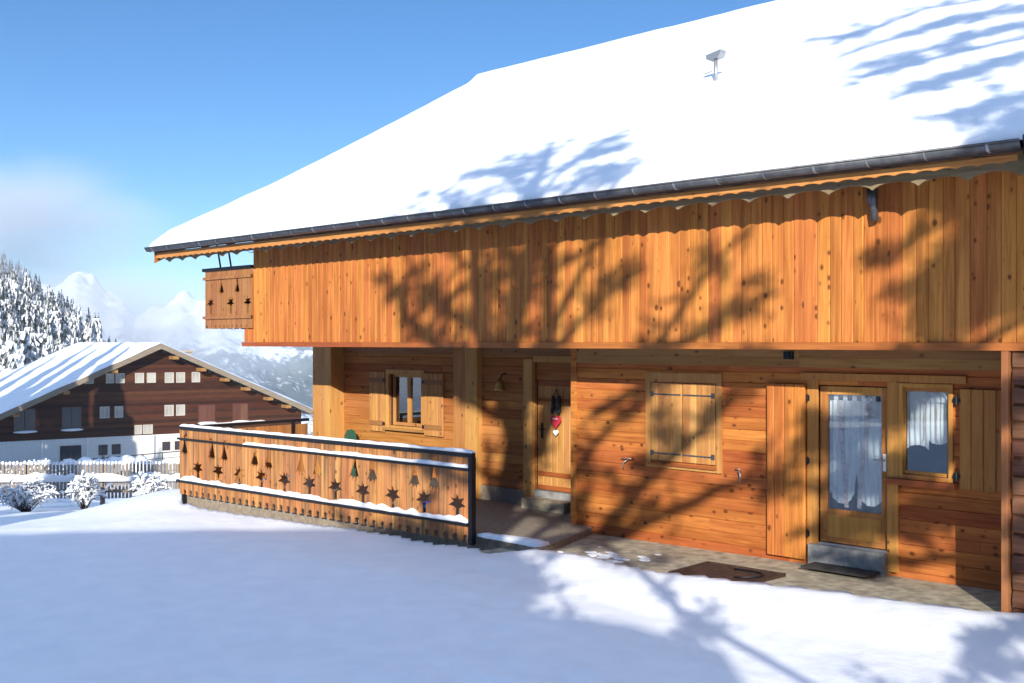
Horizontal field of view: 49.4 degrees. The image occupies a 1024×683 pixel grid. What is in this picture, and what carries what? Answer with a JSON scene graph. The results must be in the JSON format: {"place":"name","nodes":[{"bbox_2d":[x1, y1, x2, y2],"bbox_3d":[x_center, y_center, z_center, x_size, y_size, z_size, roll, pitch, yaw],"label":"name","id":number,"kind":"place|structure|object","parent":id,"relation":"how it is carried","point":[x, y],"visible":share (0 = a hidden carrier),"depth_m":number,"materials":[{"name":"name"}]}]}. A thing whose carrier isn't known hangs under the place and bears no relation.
{"place":"outdoors","nodes":[
{"label":"outdoors","id":0,"kind":"place"},
{"bbox_2d":[13,270,312,435],"bbox_3d":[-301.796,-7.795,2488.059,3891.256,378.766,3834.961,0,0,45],"label":"mountain","id":1,"kind":"structure","parent":0,"point":[178,322],"depth_m":2094.00,"materials":[{"name":"white snow"}]},
{"bbox_2d":[0,0,775,315],"label":"sky","id":2,"kind":"structure","parent":0,"point":[124,124],"materials":[{"name":"blue"}]},
{"bbox_2d":[422,498,430,511],"bbox_3d":[-1.250,2.617,17.349,0.310,0.366,0.310,0,0,45],"label":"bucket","id":3,"kind":"object","parent":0,"point":[424,505],"visible":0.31,"depth_m":17.27,"materials":[{"name":"blue plastic"}]},
{"bbox_2d":[0,481,1023,682],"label":"snow ground","id":4,"kind":"structure","parent":0,"point":[166,586],"depth_m":11.60,"materials":[{"name":"white snow"}]},
{"bbox_2d":[0,472,62,511],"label":"snowy bush","id":5,"kind":"object","parent":4,"relation":"on","point":[29,494],"visible":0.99,"depth_m":27.06,"materials":[{"name":"white snow"}]},
{"bbox_2d":[0,457,70,501],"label":"snowy bush","id":6,"kind":"object","parent":4,"relation":"on","point":[45,461],"visible":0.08,"depth_m":61.87,"materials":[{"name":"white snow"}]},
{"bbox_2d":[15,453,147,474],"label":"snowy hedge","id":7,"kind":"object","parent":4,"relation":"on","point":[139,458],"visible":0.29,"depth_m":102.95,"materials":[{"name":"white snow"}]},
{"bbox_2d":[59,470,111,508],"bbox_3d":[-11.075,3.861,28.868,1.244,1.047,1.252,0,0,5],"label":"snowy bush","id":8,"kind":"object","parent":4,"relation":"on","point":[86,491],"visible":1,"depth_m":28.71,"materials":[{"name":"white snow"}]},
{"bbox_2d":[0,460,239,504],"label":"picket fence","id":9,"kind":"object","parent":4,"relation":"on","point":[61,478],"visible":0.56,"depth_m":30.41,"materials":[{"name":"weathered wood"},{"name":"snow"}]},
{"bbox_2d":[60,451,179,474],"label":"terrace handrail","id":10,"kind":"object","parent":4,"relation":"on","point":[145,454],"visible":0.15,"depth_m":109.75,"materials":[{"name":"black metal"}]},
{"bbox_2d":[129,470,171,495],"bbox_3d":[-9.059,3.653,27.649,1.372,0.947,1.086,0,0,45],"label":"snowy bush","id":11,"kind":"object","parent":4,"relation":"on","point":[154,483],"visible":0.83,"depth_m":27.51,"materials":[{"name":"white snow"}]},
{"bbox_2d":[0,342,312,483],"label":"brown chalet","id":12,"kind":"object","parent":4,"relation":"on","point":[79,400],"visible":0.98,"depth_m":114.13,"materials":[{"name":"dark brown wood"},{"name":"white plaster"},{"name":"snow"}]},
{"bbox_2d":[13,408,36,432],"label":"window","id":13,"kind":"structure","parent":12,"relation":"in","point":[26,423],"depth_m":107.60,"materials":[{"name":"grey"}]},
{"bbox_2d":[60,445,80,460],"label":"window","id":14,"kind":"structure","parent":12,"relation":"in","point":[66,452],"depth_m":109.99,"materials":[{"name":"grey glass"}]},
{"bbox_2d":[61,406,83,430],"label":"window","id":15,"kind":"structure","parent":12,"relation":"in","point":[71,417],"depth_m":110.02,"materials":[{"name":"grey"}]},
{"bbox_2d":[84,379,93,383],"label":"window","id":16,"kind":"structure","parent":12,"relation":"in","point":[91,381],"depth_m":111.12,"materials":[{"name":"beige"}]},
{"bbox_2d":[99,445,107,454],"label":"window","id":17,"kind":"structure","parent":12,"relation":"in","point":[103,449],"depth_m":111.86,"materials":[{"name":"grey glass"}]},
{"bbox_2d":[100,406,109,417],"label":"window","id":18,"kind":"structure","parent":12,"relation":"in","point":[104,411],"depth_m":111.91,"materials":[{"name":"beige"}]},
{"bbox_2d":[106,373,113,382],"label":"window","id":19,"kind":"structure","parent":12,"relation":"in","point":[109,376],"depth_m":112.22,"materials":[{"name":"beige"}]},
{"bbox_2d":[112,444,120,453],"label":"window","id":20,"kind":"structure","parent":12,"relation":"in","point":[116,448],"depth_m":112.57,"materials":[{"name":"grey glass"}]},
{"bbox_2d":[114,406,122,417],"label":"window","id":21,"kind":"structure","parent":12,"relation":"in","point":[118,410],"depth_m":112.71,"materials":[{"name":"beige wood"}]},
{"bbox_2d":[115,373,124,382],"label":"window","id":22,"kind":"structure","parent":12,"relation":"in","point":[120,377],"depth_m":112.85,"materials":[{"name":"beige"}]},
{"bbox_2d":[134,425,141,433],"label":"window","id":23,"kind":"structure","parent":12,"relation":"in","point":[138,428],"depth_m":113.87,"materials":[{"name":"beige"}]},
{"bbox_2d":[135,373,143,382],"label":"window","id":24,"kind":"structure","parent":12,"relation":"in","point":[139,377],"depth_m":113.93,"materials":[{"name":"beige"}]},
{"bbox_2d":[143,424,152,433],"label":"window","id":25,"kind":"structure","parent":12,"relation":"in","point":[147,429],"depth_m":114.46,"materials":[{"name":"beige wood"}]},
{"bbox_2d":[147,373,155,382],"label":"window","id":26,"kind":"structure","parent":12,"relation":"in","point":[151,377],"depth_m":114.65,"materials":[{"name":"beige"}]},
{"bbox_2d":[162,441,169,450],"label":"window","id":27,"kind":"structure","parent":12,"relation":"in","point":[165,445],"depth_m":115.58,"materials":[{"name":"grey glass"}]},
{"bbox_2d":[164,405,173,415],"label":"window","id":28,"kind":"structure","parent":12,"relation":"in","point":[169,409],"depth_m":115.75,"materials":[{"name":"beige"}]},
{"bbox_2d":[165,372,173,382],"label":"window","id":29,"kind":"structure","parent":12,"relation":"in","point":[169,376],"depth_m":115.72,"materials":[{"name":"beige"}]},
{"bbox_2d":[175,441,179,449],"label":"window","id":30,"kind":"structure","parent":12,"relation":"in","point":[177,443],"depth_m":116.26,"materials":[{"name":"grey glass"}]},
{"bbox_2d":[176,372,184,382],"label":"window","id":31,"kind":"structure","parent":12,"relation":"in","point":[180,376],"depth_m":116.40,"materials":[{"name":"beige"}]},
{"bbox_2d":[176,404,184,415],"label":"window","id":32,"kind":"structure","parent":12,"relation":"in","point":[180,409],"depth_m":116.40,"materials":[{"name":"beige"}]},
{"bbox_2d":[192,372,199,381],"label":"window","id":33,"kind":"structure","parent":12,"relation":"in","point":[195,375],"depth_m":117.37,"materials":[{"name":"beige"}]},
{"bbox_2d":[198,404,216,423],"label":"window","id":34,"kind":"structure","parent":12,"relation":"in","point":[206,413],"depth_m":118.00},
{"bbox_2d":[232,403,248,421],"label":"window","id":35,"kind":"structure","parent":12,"relation":"in","point":[240,411],"depth_m":120.24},
{"bbox_2d":[186,477,591,550],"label":"terrace","id":36,"kind":"structure","parent":4,"relation":"on","point":[556,530],"depth_m":17.69,"materials":[{"name":"concrete"}]},
{"bbox_2d":[176,418,475,544],"bbox_3d":[-2.465,2.325,19.658,7.780,1.550,3.068,0,0,42],"label":"terrace railing","id":37,"kind":"object","parent":36,"relation":"on","point":[217,460],"visible":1,"depth_m":18.16,"materials":[{"name":"brown wood"}]},
{"bbox_2d":[320,429,355,484],"bbox_3d":[-3.436,2.276,22.052,0.582,1.052,0.524,0,0,-37],"label":"garden chair","id":38,"kind":"object","parent":36,"relation":"on","point":[350,434],"visible":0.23,"depth_m":22.15,"materials":[{"name":"green plastic"}]},
{"bbox_2d":[144,0,1023,612],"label":"chalet","id":39,"kind":"object","parent":4,"relation":"on","point":[696,272],"visible":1,"depth_m":15.30,"materials":[{"name":"brown wood"}]},
{"bbox_2d":[369,369,443,436],"bbox_3d":[-2.006,1.153,21.333,2.188,1.215,0.225,0,0,45],"label":"window","id":40,"kind":"structure","parent":39,"relation":"in","point":[432,385],"depth_m":21.38,"materials":[{"name":"brown wood"}]},
{"bbox_2d":[495,373,505,390],"bbox_3d":[-0.201,0.698,19.304,0.216,0.299,0.202,0,0,-5],"label":"cowbell","id":41,"kind":"object","parent":39,"relation":"hanging from","point":[499,386],"visible":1,"depth_m":19.24,"materials":[{"name":"gold metal"}]},
{"bbox_2d":[523,356,570,500],"bbox_3d":[0.932,1.523,18.437,1.860,2.555,0.220,0,0,45],"label":"entrance door","id":42,"kind":"structure","parent":39,"relation":"in","point":[554,452],"depth_m":18.78,"materials":[{"name":"brown wood"}]},
{"bbox_2d":[550,385,560,435],"bbox_3d":[0.729,1.149,18.559,0.228,0.859,0.092,0,0,45],"label":"door ornament","id":43,"kind":"object","parent":42,"relation":"hanging from","point":[555,421],"depth_m":18.55,"materials":[{"name":"red fabric"}]},
{"bbox_2d":[646,372,722,473],"bbox_3d":[2.382,1.120,15.584,1.300,1.360,0.069,0,0,45],"label":"shuttered window","id":44,"kind":"structure","parent":39,"relation":"in","point":[684,422],"depth_m":15.54,"materials":[{"name":"brown wood"}]},
{"bbox_2d":[829,394,881,508],"bbox_3d":[4.296,1.375,13.878,0.740,1.410,0.048,0,0,45],"label":"curtain","id":45,"kind":"object","parent":39,"relation":"hanging from","point":[855,434],"visible":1,"depth_m":13.87,"materials":[{"name":"white cloth"}]},
{"bbox_2d":[800,373,966,572],"bbox_3d":[4.499,1.590,13.565,2.130,2.380,0.141,0,0,45],"label":"glazed door","id":46,"kind":"structure","parent":39,"relation":"in","point":[868,531],"depth_m":13.79,"materials":[{"name":"brown wood"}]},
{"bbox_2d":[907,391,946,449],"bbox_3d":[4.944,0.940,13.218,0.530,0.700,0.076,0,0,45],"label":"curtain","id":47,"kind":"object","parent":39,"relation":"hanging from","point":[927,416],"visible":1,"depth_m":13.23,"materials":[{"name":"white fabric"}]},
{"bbox_2d":[885,383,1000,492],"bbox_3d":[5.042,1.108,12.969,1.399,1.215,0.160,0,0,45],"label":"window","id":48,"kind":"structure","parent":39,"relation":"in","point":[980,410],"depth_m":12.76,"materials":[{"name":"brown wood"}]},
{"bbox_2d":[481,534,1013,612],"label":"path","id":49,"kind":"structure","parent":0,"point":[672,557],"depth_m":13.57,"materials":[{"name":"grey stone"}]},
{"bbox_2d":[477,532,661,562],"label":"snow remains","id":50,"kind":"object","parent":49,"relation":"on","point":[530,542],"visible":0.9,"depth_m":15.27,"materials":[{"name":"white snow"}]},
{"bbox_2d":[668,561,785,581],"bbox_3d":[2.611,2.825,13.517,1.110,0.110,0.870,0,0,43],"label":"metal cover","id":51,"kind":"object","parent":49,"relation":"on","point":[709,569],"visible":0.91,"depth_m":13.57,"materials":[{"name":"metal"}]},
{"bbox_2d":[800,562,880,577],"bbox_3d":[4.011,2.789,13.606,0.880,0.022,0.350,0,0,45],"label":"doormat","id":52,"kind":"object","parent":49,"relation":"on","point":[845,570],"visible":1,"depth_m":13.55,"materials":[{"name":"grey"}]},
{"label":"hillside","id":53,"kind":"structure","parent":0,"visible":0},
{"bbox_2d":[0,278,4,306],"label":"fir tree","id":54,"kind":"object","parent":53,"relation":"on","point":[2,291],"visible":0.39,"depth_m":458.72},
{"bbox_2d":[0,254,4,283],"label":"fir tree","id":55,"kind":"object","parent":53,"relation":"on","point":[2,265],"visible":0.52,"depth_m":555.74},
{"bbox_2d":[0,307,4,331],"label":"fir tree","id":56,"kind":"object","parent":53,"relation":"on","point":[1,313],"visible":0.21,"depth_m":408.72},
{"bbox_2d":[0,319,6,371],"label":"fir tree","id":57,"kind":"object","parent":53,"relation":"on","point":[3,342],"visible":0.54,"depth_m":368.40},
{"bbox_2d":[3,251,7,272],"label":"fir tree","id":58,"kind":"object","parent":53,"relation":"on","point":[5,261],"visible":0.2,"depth_m":592.63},
{"bbox_2d":[2,292,9,318],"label":"fir tree","id":59,"kind":"object","parent":53,"relation":"on","point":[5,299],"visible":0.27,"depth_m":440.43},
{"bbox_2d":[3,300,9,333],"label":"fir tree","id":60,"kind":"object","parent":53,"relation":"on","point":[5,319],"visible":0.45,"depth_m":433.57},
{"bbox_2d":[3,270,14,308],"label":"fir tree","id":61,"kind":"object","parent":53,"relation":"on","point":[6,277],"visible":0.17,"depth_m":503.99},
{"bbox_2d":[5,275,13,310],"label":"fir tree","id":62,"kind":"object","parent":53,"relation":"on","point":[8,288],"visible":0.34,"depth_m":486.13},
{"bbox_2d":[6,305,14,341],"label":"fir tree","id":63,"kind":"object","parent":53,"relation":"on","point":[10,316],"visible":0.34,"depth_m":430.06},
{"bbox_2d":[0,319,23,375],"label":"fir tree","id":64,"kind":"object","parent":53,"relation":"on","point":[11,361],"visible":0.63,"depth_m":353.68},
{"bbox_2d":[9,293,15,321],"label":"fir tree","id":65,"kind":"object","parent":53,"relation":"on","point":[12,304],"visible":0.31,"depth_m":473.23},
{"bbox_2d":[9,265,16,291],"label":"fir tree","id":66,"kind":"object","parent":53,"relation":"on","point":[11,275],"visible":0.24,"depth_m":534.21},
{"bbox_2d":[12,270,20,299],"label":"fir tree","id":67,"kind":"object","parent":53,"relation":"on","point":[15,280],"visible":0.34,"depth_m":525.47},
{"bbox_2d":[14,286,21,319],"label":"fir tree","id":68,"kind":"object","parent":53,"relation":"on","point":[17,303],"visible":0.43,"depth_m":477.98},
{"bbox_2d":[15,308,20,329],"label":"fir tree","id":69,"kind":"object","parent":53,"relation":"on","point":[18,316],"visible":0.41,"depth_m":467.66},
{"bbox_2d":[14,320,24,365],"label":"fir tree","id":70,"kind":"object","parent":53,"relation":"on","point":[21,349],"visible":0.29,"depth_m":366.40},
{"bbox_2d":[16,266,22,291],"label":"fir tree","id":71,"kind":"object","parent":53,"relation":"on","point":[20,279],"visible":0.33,"depth_m":576.08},
{"bbox_2d":[17,260,23,284],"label":"fir tree","id":72,"kind":"object","parent":53,"relation":"on","point":[18,265],"visible":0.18,"depth_m":599.39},
{"bbox_2d":[20,324,24,357],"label":"fir tree","id":73,"kind":"object","parent":53,"relation":"on","point":[21,332],"visible":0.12,"depth_m":386.24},
{"bbox_2d":[21,295,25,315],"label":"fir tree","id":74,"kind":"object","parent":53,"relation":"on","point":[22,305],"visible":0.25,"depth_m":483.88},
{"bbox_2d":[22,319,29,354],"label":"fir tree","id":75,"kind":"object","parent":53,"relation":"on","point":[25,335],"visible":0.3,"depth_m":382.37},
{"bbox_2d":[20,292,31,327],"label":"fir tree","id":76,"kind":"object","parent":53,"relation":"on","point":[23,312],"visible":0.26,"depth_m":450.13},
{"bbox_2d":[23,301,30,332],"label":"fir tree","id":77,"kind":"object","parent":53,"relation":"on","point":[25,317],"visible":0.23,"depth_m":426.41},
{"bbox_2d":[21,269,32,297],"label":"fir tree","id":78,"kind":"object","parent":53,"relation":"on","point":[25,284],"visible":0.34,"depth_m":541.79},
{"bbox_2d":[27,275,33,309],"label":"fir tree","id":79,"kind":"object","parent":53,"relation":"on","point":[29,289],"visible":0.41,"depth_m":533.58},
{"bbox_2d":[24,327,38,364],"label":"fir tree","id":80,"kind":"object","parent":53,"relation":"on","point":[30,355],"visible":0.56,"depth_m":374.01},
{"bbox_2d":[31,320,38,348],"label":"fir tree","id":81,"kind":"object","parent":53,"relation":"on","point":[32,325],"visible":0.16,"depth_m":422.76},
{"bbox_2d":[32,273,40,304],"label":"fir tree","id":82,"kind":"object","parent":53,"relation":"on","point":[35,288],"visible":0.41,"depth_m":558.62,"materials":[{"name":"grey plant"}]},
{"bbox_2d":[32,293,43,322],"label":"fir tree","id":83,"kind":"object","parent":53,"relation":"on","point":[40,308],"visible":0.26,"depth_m":460.62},
{"bbox_2d":[34,305,44,353],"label":"fir tree","id":84,"kind":"object","parent":53,"relation":"on","point":[38,325],"visible":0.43,"depth_m":432.86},
{"bbox_2d":[39,337,47,358],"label":"fir tree","id":85,"kind":"object","parent":53,"relation":"on","point":[44,348],"visible":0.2,"depth_m":369.25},
{"bbox_2d":[40,292,49,319],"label":"fir tree","id":86,"kind":"object","parent":53,"relation":"on","point":[44,302],"visible":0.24,"depth_m":487.60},
{"bbox_2d":[42,300,49,331],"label":"fir tree","id":87,"kind":"object","parent":53,"relation":"on","point":[46,316],"visible":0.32,"depth_m":453.20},
{"bbox_2d":[41,317,54,351],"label":"fir tree","id":88,"kind":"object","parent":53,"relation":"on","point":[47,335],"visible":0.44,"depth_m":424.38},
{"bbox_2d":[47,285,50,305],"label":"fir tree","id":89,"kind":"object","parent":53,"relation":"on","point":[49,295],"visible":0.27,"depth_m":557.83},
{"bbox_2d":[48,339,52,353],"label":"fir tree","id":90,"kind":"object","parent":53,"relation":"on","point":[50,348],"visible":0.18,"depth_m":403.68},
{"bbox_2d":[49,298,53,317],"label":"fir tree","id":91,"kind":"object","parent":53,"relation":"on","point":[51,308],"visible":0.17,"depth_m":507.14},
{"bbox_2d":[48,289,55,310],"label":"fir tree","id":92,"kind":"object","parent":53,"relation":"on","point":[52,296],"visible":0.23,"depth_m":535.86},
{"bbox_2d":[49,304,58,348],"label":"fir tree","id":93,"kind":"object","parent":53,"relation":"on","point":[54,326],"visible":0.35,"depth_m":445.92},
{"bbox_2d":[56,301,61,318],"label":"fir tree","id":94,"kind":"object","parent":53,"relation":"on","point":[58,310],"visible":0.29,"depth_m":526.00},
{"bbox_2d":[54,314,65,351],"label":"fir tree","id":95,"kind":"object","parent":53,"relation":"on","point":[60,338],"visible":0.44,"depth_m":421.33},
{"bbox_2d":[59,289,63,317],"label":"fir tree","id":96,"kind":"object","parent":53,"relation":"on","point":[61,298],"visible":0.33,"depth_m":595.43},
{"bbox_2d":[60,300,63,316],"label":"fir tree","id":97,"kind":"object","parent":53,"relation":"on","point":[61,308],"visible":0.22,"depth_m":554.97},
{"bbox_2d":[62,309,70,346],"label":"fir tree","id":98,"kind":"object","parent":53,"relation":"on","point":[65,329],"visible":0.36,"depth_m":452.74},
{"bbox_2d":[65,306,70,343],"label":"fir tree","id":99,"kind":"object","parent":53,"relation":"on","point":[67,323],"visible":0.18,"depth_m":486.11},
{"bbox_2d":[66,299,69,314],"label":"fir tree","id":100,"kind":"object","parent":53,"relation":"on","point":[68,308],"visible":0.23,"depth_m":576.81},
{"bbox_2d":[68,305,76,333],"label":"fir tree","id":101,"kind":"object","parent":53,"relation":"on","point":[72,319],"visible":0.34,"depth_m":505.66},
{"bbox_2d":[70,300,74,314],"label":"fir tree","id":102,"kind":"object","parent":53,"relation":"on","point":[73,307],"visible":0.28,"depth_m":573.61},
{"bbox_2d":[70,328,77,344],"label":"fir tree","id":103,"kind":"object","parent":53,"relation":"on","point":[74,339],"visible":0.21,"depth_m":386.82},
{"bbox_2d":[75,319,79,340],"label":"fir tree","id":104,"kind":"object","parent":53,"relation":"on","point":[77,330],"visible":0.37,"depth_m":482.96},
{"bbox_2d":[77,304,84,336],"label":"fir tree","id":105,"kind":"object","parent":53,"relation":"on","point":[80,318],"visible":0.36,"depth_m":548.66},
{"bbox_2d":[82,311,93,341],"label":"fir tree","id":106,"kind":"object","parent":53,"relation":"on","point":[85,324],"visible":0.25,"depth_m":514.72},
{"bbox_2d":[87,320,94,341],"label":"fir tree","id":107,"kind":"object","parent":53,"relation":"on","point":[90,330],"visible":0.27,"depth_m":467.55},
{"bbox_2d":[92,319,96,341],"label":"fir tree","id":108,"kind":"object","parent":53,"relation":"on","point":[94,331],"visible":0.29,"depth_m":528.36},
{"bbox_2d":[92,313,98,335],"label":"fir tree","id":109,"kind":"object","parent":53,"relation":"on","point":[95,321],"visible":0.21,"depth_m":552.34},
{"bbox_2d":[97,330,101,341],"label":"fir tree","id":110,"kind":"object","parent":53,"relation":"on","point":[99,338],"visible":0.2,"depth_m":499.99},
{"bbox_2d":[96,313,103,340],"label":"fir tree","id":111,"kind":"object","parent":53,"relation":"on","point":[98,323],"visible":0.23,"depth_m":573.52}
]}

